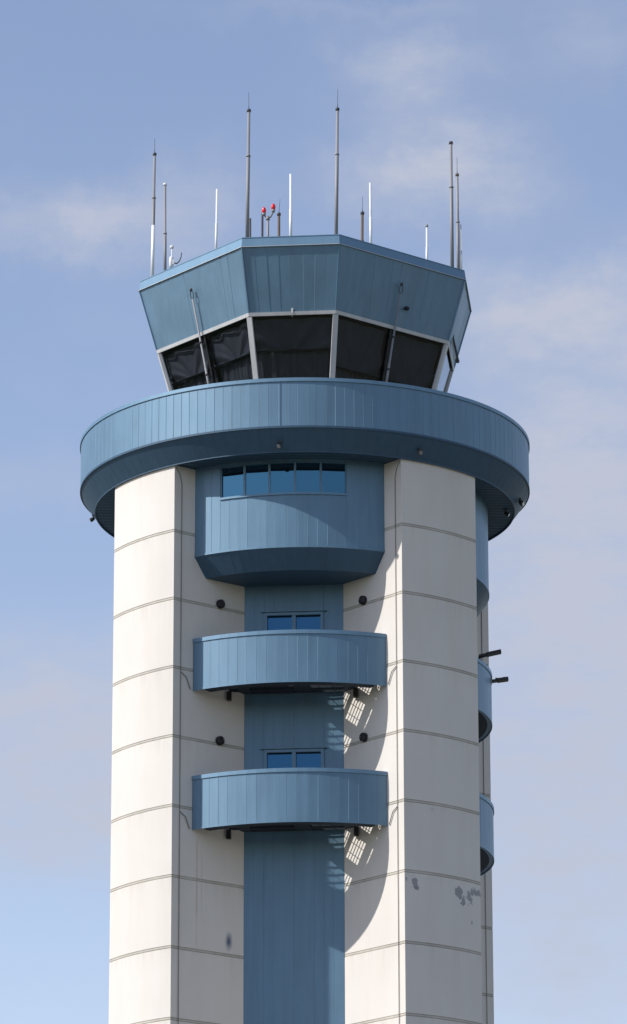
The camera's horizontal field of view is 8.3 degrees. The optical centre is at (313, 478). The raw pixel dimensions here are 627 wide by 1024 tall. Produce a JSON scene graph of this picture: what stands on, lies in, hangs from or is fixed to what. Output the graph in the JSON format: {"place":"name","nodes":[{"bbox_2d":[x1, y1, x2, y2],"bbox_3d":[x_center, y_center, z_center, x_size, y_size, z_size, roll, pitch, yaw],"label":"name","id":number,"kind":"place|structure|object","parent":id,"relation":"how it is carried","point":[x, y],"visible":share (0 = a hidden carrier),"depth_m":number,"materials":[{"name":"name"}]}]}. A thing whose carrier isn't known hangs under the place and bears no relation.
{"place":"outdoors","nodes":[
{"label":"outdoors","id":0,"kind":"place"},
{"bbox_2d":[0,0,626,1023],"label":"sky","id":1,"kind":"structure","parent":0,"point":[530,96],"materials":[{"name":"blue"}]},
{"label":"pavement","id":2,"kind":"structure","parent":0,"visible":0},
{"bbox_2d":[80,234,529,1023],"bbox_3d":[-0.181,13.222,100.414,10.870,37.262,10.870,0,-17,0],"label":"control tower","id":3,"kind":"structure","parent":2,"relation":"on","point":[292,848],"depth_m":99.53,"materials":[{"name":"paint"}]},
{"bbox_2d":[151,139,156,275],"bbox_3d":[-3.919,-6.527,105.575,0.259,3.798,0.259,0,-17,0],"label":"antenna","id":4,"kind":"object","parent":3,"relation":"on","point":[153,221],"visible":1,"depth_m":105.48,"materials":[{"name":"metal"}]},
{"bbox_2d":[163,183,166,270],"bbox_3d":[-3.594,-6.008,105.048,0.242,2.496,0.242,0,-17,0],"label":"antenna","id":5,"kind":"object","parent":3,"relation":"on","point":[164,247],"visible":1,"depth_m":104.97,"materials":[{"name":"metal"}]},
{"bbox_2d":[169,245,181,267],"bbox_3d":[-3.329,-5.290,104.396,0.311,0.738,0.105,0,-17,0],"label":"wind sensor","id":6,"kind":"object","parent":3,"relation":"on","point":[171,262],"visible":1,"depth_m":104.36,"materials":[{"name":"grey metal"}]},
{"bbox_2d":[189,288,210,383],"bbox_3d":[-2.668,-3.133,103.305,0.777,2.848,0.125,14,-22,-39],"label":"lightning pole","id":7,"kind":"object","parent":3,"relation":"attached to","point":[205,367],"visible":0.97,"depth_m":103.30,"materials":[{"name":"metal"}]},
{"bbox_2d":[215,189,217,248],"bbox_3d":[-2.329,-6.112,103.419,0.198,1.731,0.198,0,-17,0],"label":"antenna","id":8,"kind":"object","parent":3,"relation":"on","point":[216,228],"visible":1,"depth_m":103.41,"materials":[{"name":"metal"}]},
{"bbox_2d":[216,599,224,608],"bbox_3d":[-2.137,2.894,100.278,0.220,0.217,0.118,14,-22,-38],"label":"wall lamp","id":9,"kind":"object","parent":3,"relation":"attached to","point":[220,604],"visible":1,"depth_m":100.24,"materials":[{"name":"black metal"}]},
{"bbox_2d":[216,736,224,744],"bbox_3d":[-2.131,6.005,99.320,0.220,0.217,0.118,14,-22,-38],"label":"wall lamp","id":10,"kind":"object","parent":3,"relation":"attached to","point":[220,740],"visible":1,"depth_m":99.28,"materials":[{"name":"black metal"}]},
{"bbox_2d":[245,109,250,236],"bbox_3d":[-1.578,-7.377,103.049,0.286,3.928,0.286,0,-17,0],"label":"antenna","id":11,"kind":"object","parent":3,"relation":"on","point":[248,155],"visible":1,"depth_m":102.96,"materials":[{"name":"metal"}]},
{"bbox_2d":[249,218,250,236],"bbox_3d":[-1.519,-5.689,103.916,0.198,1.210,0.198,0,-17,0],"label":"antenna","id":12,"kind":"object","parent":3,"relation":"on","point":[249,227],"visible":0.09,"depth_m":104.00,"materials":[{"name":"grey metal"}]},
{"bbox_2d":[261,213,263,236],"bbox_3d":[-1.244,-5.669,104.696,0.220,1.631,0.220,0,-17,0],"label":"antenna","id":13,"kind":"object","parent":3,"relation":"on","point":[262,217],"visible":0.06,"depth_m":104.82,"materials":[{"name":"grey metal"}]},
{"bbox_2d":[262,203,275,236],"bbox_3d":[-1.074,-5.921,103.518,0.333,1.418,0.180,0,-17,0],"label":"obstruction light","id":14,"kind":"object","parent":3,"relation":"on","point":[273,207],"visible":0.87,"depth_m":103.62,"materials":[{"name":"metal"}]},
{"bbox_2d":[277,203,280,235],"bbox_3d":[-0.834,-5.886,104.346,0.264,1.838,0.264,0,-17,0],"label":"antenna","id":15,"kind":"object","parent":3,"relation":"on","point":[278,214],"visible":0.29,"depth_m":104.42,"materials":[{"name":"metal"}]},
{"bbox_2d":[289,174,291,235],"bbox_3d":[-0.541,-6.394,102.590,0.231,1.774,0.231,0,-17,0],"label":"antenna","id":16,"kind":"object","parent":3,"relation":"on","point":[290,204],"visible":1,"depth_m":102.60,"materials":[{"name":"metal"}]},
{"bbox_2d":[261,609,326,630],"bbox_3d":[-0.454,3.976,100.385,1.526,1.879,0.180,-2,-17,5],"label":"window","id":17,"kind":"structure","parent":3,"relation":"in","point":[282,619],"depth_m":100.61,"materials":[{"name":"blue glass"}]},
{"bbox_2d":[261,746,326,768],"bbox_3d":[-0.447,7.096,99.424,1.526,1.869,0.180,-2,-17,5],"label":"window","id":18,"kind":"structure","parent":3,"relation":"in","point":[282,757],"depth_m":99.66,"materials":[{"name":"blue glass"}]},
{"bbox_2d":[334,94,339,233],"bbox_3d":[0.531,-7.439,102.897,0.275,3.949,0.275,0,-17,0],"label":"antenna","id":19,"kind":"object","parent":3,"relation":"on","point":[336,172],"visible":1,"depth_m":102.83,"materials":[{"name":"metal"}]},
{"bbox_2d":[360,197,363,240],"bbox_3d":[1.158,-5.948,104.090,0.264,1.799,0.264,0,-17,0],"label":"antenna","id":20,"kind":"object","parent":3,"relation":"on","point":[362,225],"visible":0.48,"depth_m":104.13,"materials":[{"name":"metal"}]},
{"bbox_2d":[358,596,366,604],"bbox_3d":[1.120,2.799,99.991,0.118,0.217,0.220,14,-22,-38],"label":"wall lamp","id":21,"kind":"object","parent":3,"relation":"attached to","point":[362,600],"visible":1,"depth_m":99.95,"materials":[{"name":"black metal"}]},
{"bbox_2d":[359,733,367,741],"bbox_3d":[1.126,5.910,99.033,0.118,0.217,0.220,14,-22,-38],"label":"wall lamp","id":22,"kind":"object","parent":3,"relation":"attached to","point":[363,737],"visible":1,"depth_m":98.99,"materials":[{"name":"black metal"}]},
{"bbox_2d":[369,183,371,242],"bbox_3d":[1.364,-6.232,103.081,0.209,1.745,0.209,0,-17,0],"label":"antenna","id":23,"kind":"object","parent":3,"relation":"on","point":[370,221],"visible":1,"depth_m":103.07,"materials":[{"name":"metal"}]},
{"bbox_2d":[385,283,402,381],"bbox_3d":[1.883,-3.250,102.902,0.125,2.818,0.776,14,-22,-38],"label":"lightning pole","id":24,"kind":"object","parent":3,"relation":"attached to","point":[389,363],"visible":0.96,"depth_m":102.89,"materials":[{"name":"metal"}]},
{"bbox_2d":[417,447,422,454],"bbox_3d":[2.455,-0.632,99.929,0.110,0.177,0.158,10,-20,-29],"label":"floodlight","id":25,"kind":"object","parent":3,"relation":"attached to","point":[420,452],"visible":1,"depth_m":99.88,"materials":[{"name":"grey metal"}]},
{"bbox_2d":[425,224,427,259],"bbox_3d":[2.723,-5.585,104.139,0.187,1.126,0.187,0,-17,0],"label":"antenna","id":26,"kind":"object","parent":3,"relation":"on","point":[426,225],"visible":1,"depth_m":104.16,"materials":[{"name":"metal"}]},
{"bbox_2d":[449,141,453,266],"bbox_3d":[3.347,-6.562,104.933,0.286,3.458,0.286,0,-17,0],"label":"antenna","id":27,"kind":"object","parent":3,"relation":"on","point":[451,186],"visible":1,"depth_m":104.87,"materials":[{"name":"metal"}]},
{"bbox_2d":[452,336,459,362],"bbox_3d":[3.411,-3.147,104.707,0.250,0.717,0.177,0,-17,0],"label":"folding bracket","id":28,"kind":"object","parent":3,"relation":"attached to","point":[456,359],"visible":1,"depth_m":104.64,"materials":[{"name":"grey metal"}]},
{"bbox_2d":[455,173,459,268],"bbox_3d":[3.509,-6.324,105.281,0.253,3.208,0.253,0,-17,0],"label":"antenna","id":29,"kind":"object","parent":3,"relation":"on","point":[457,225],"visible":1,"depth_m":105.21,"materials":[{"name":"metal"}]},
{"bbox_2d":[460,224,461,268],"bbox_3d":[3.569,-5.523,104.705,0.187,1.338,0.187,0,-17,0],"label":"antenna","id":30,"kind":"object","parent":3,"relation":"on","point":[460,246],"visible":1,"depth_m":104.71,"materials":[{"name":"metal"}]},
{"bbox_2d":[478,649,500,659],"bbox_3d":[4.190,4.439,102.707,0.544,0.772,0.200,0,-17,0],"label":"equipment arm","id":31,"kind":"object","parent":3,"relation":"attached to","point":[491,653],"visible":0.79,"depth_m":102.71},
{"bbox_2d":[491,677,508,684],"bbox_3d":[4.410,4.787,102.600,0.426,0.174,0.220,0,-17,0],"label":"equipment arm","id":32,"kind":"object","parent":3,"relation":"attached to","point":[501,680],"visible":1,"depth_m":102.52},
{"bbox_2d":[518,498,523,505],"bbox_3d":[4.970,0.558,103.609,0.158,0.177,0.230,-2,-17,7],"label":"floodlight","id":33,"kind":"object","parent":3,"relation":"attached to","point":[521,502],"visible":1,"depth_m":103.52,"materials":[{"name":"grey metal"}]}
]}

